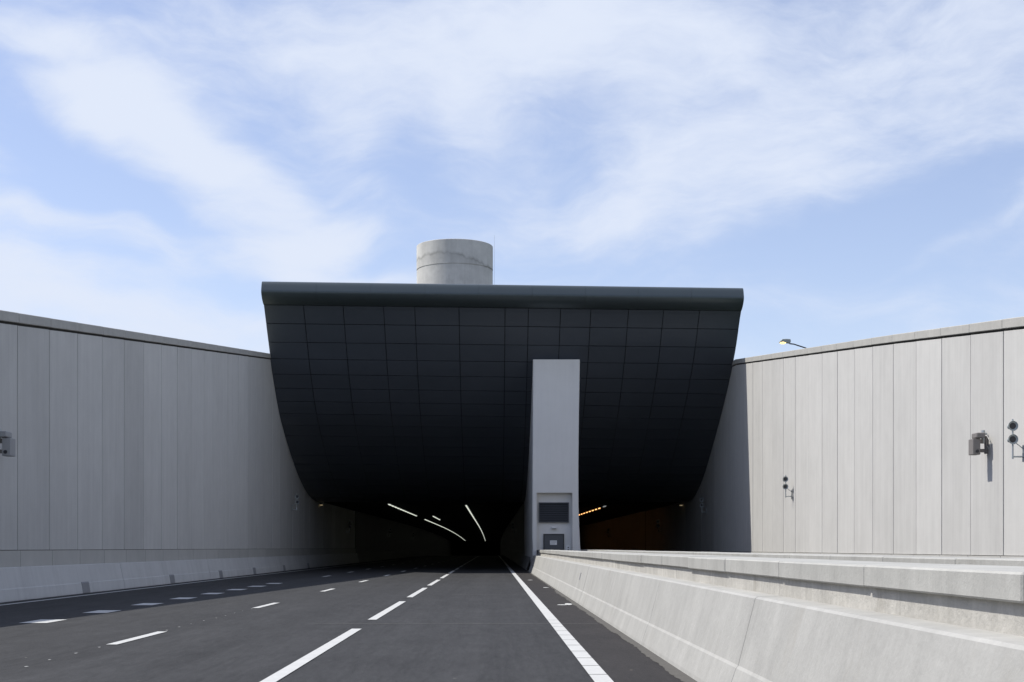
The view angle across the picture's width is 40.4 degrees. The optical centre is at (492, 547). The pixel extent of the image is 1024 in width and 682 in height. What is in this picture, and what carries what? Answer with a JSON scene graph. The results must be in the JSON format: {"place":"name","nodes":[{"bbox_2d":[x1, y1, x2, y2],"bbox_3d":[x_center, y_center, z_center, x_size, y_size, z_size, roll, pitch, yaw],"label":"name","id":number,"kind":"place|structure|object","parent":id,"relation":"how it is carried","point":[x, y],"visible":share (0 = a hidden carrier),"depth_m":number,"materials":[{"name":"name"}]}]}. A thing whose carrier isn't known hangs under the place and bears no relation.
{"place":"outdoors","nodes":[
{"label":"outdoors","id":0,"kind":"place"},
{"bbox_2d":[0,555,696,681],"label":"road","id":1,"kind":"structure","parent":0,"point":[497,618],"depth_m":23.10,"materials":[{"name":"grey asphalt"}]},
{"bbox_2d":[0,310,355,567],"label":"retaining wall","id":2,"kind":"structure","parent":1,"relation":"on","point":[131,446],"depth_m":51.26,"materials":[{"name":"concrete"}]},
{"bbox_2d":[0,429,14,456],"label":"wall camera","id":3,"kind":"object","parent":2,"relation":"attached to","point":[7,440],"depth_m":35.69,"materials":[{"name":"metal"}]},
{"bbox_2d":[292,493,298,509],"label":"horn speaker","id":4,"kind":"object","parent":2,"relation":"attached to","point":[296,497],"visible":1,"depth_m":89.17},
{"bbox_2d":[0,553,358,602],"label":"safety barrier","id":5,"kind":"object","parent":1,"relation":"on","point":[25,583],"visible":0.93,"depth_m":48.67,"materials":[{"name":"concrete"}]},
{"bbox_2d":[524,359,580,568],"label":"portal pillar","id":6,"kind":"structure","parent":1,"relation":"on","point":[551,514],"depth_m":81.70,"materials":[{"name":"concrete"}]},
{"bbox_2d":[543,534,563,549],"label":"door","id":7,"kind":"structure","parent":6,"relation":"in","point":[550,541],"depth_m":82.08,"materials":[{"name":"paint"}]},
{"bbox_2d":[529,550,1023,681],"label":"median barrier","id":8,"kind":"object","parent":1,"relation":"on","point":[708,618],"visible":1,"depth_m":10.87,"materials":[{"name":"concrete"}]},
{"bbox_2d":[494,235,494,284],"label":"lightning rod","id":9,"kind":"object","parent":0,"point":[494,259],"visible":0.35,"depth_m":121.00,"materials":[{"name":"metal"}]},
{"bbox_2d":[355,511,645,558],"bbox_3d":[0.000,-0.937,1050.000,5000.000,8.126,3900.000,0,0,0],"label":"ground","id":10,"kind":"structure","parent":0,"point":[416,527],"depth_m":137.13,"materials":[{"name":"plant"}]},
{"bbox_2d":[325,502,679,569],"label":"tunnel","id":11,"kind":"structure","parent":10,"relation":"on","point":[625,526],"depth_m":159.80,"materials":[{"name":"black concrete"}]},
{"bbox_2d":[261,281,743,511],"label":"tunnel portal","id":12,"kind":"object","parent":11,"relation":"on","point":[397,392],"visible":0.91,"depth_m":83.25,"materials":[{"name":"grey metal"}]},
{"bbox_2d":[417,239,492,284],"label":"vent chimney","id":13,"kind":"object","parent":12,"relation":"on","point":[454,261],"visible":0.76,"depth_m":117.11,"materials":[{"name":"concrete"}]},
{"bbox_2d":[779,339,805,347],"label":"street lamp","id":14,"kind":"object","parent":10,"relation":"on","point":[784,341],"visible":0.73,"depth_m":99.84,"materials":[{"name":"metal"}]},
{"bbox_2d":[0,0,1023,359],"label":"sky","id":15,"kind":"structure","parent":0,"point":[855,168],"materials":[{"name":"blue"}]},
{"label":"road","id":16,"kind":"structure","parent":0,"visible":0},
{"bbox_2d":[581,550,1023,565],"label":"median parapet","id":17,"kind":"structure","parent":16,"relation":"on","point":[960,560],"depth_m":19.24,"materials":[{"name":"concrete"}]},
{"bbox_2d":[645,316,1023,557],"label":"retaining wall","id":18,"kind":"structure","parent":16,"relation":"on","point":[862,445],"depth_m":52.97,"materials":[{"name":"concrete"}]},
{"bbox_2d":[700,498,706,513],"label":"horn speaker","id":19,"kind":"object","parent":18,"relation":"attached to","point":[701,500],"visible":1,"depth_m":93.17},
{"bbox_2d":[783,475,791,498],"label":"horn speaker","id":20,"kind":"object","parent":18,"relation":"attached to","point":[785,480],"visible":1,"depth_m":66.57},
{"bbox_2d":[969,430,990,454],"bbox_3d":[14.120,-3.050,40.287,0.500,0.720,0.466,0,0,0],"label":"wall camera","id":21,"kind":"object","parent":18,"relation":"attached to","point":[976,440],"depth_m":40.24,"materials":[{"name":"metal"}]},
{"bbox_2d":[1007,419,1023,461],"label":"horn speaker","id":22,"kind":"object","parent":18,"relation":"attached to","point":[1012,426],"visible":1,"depth_m":37.47}
]}

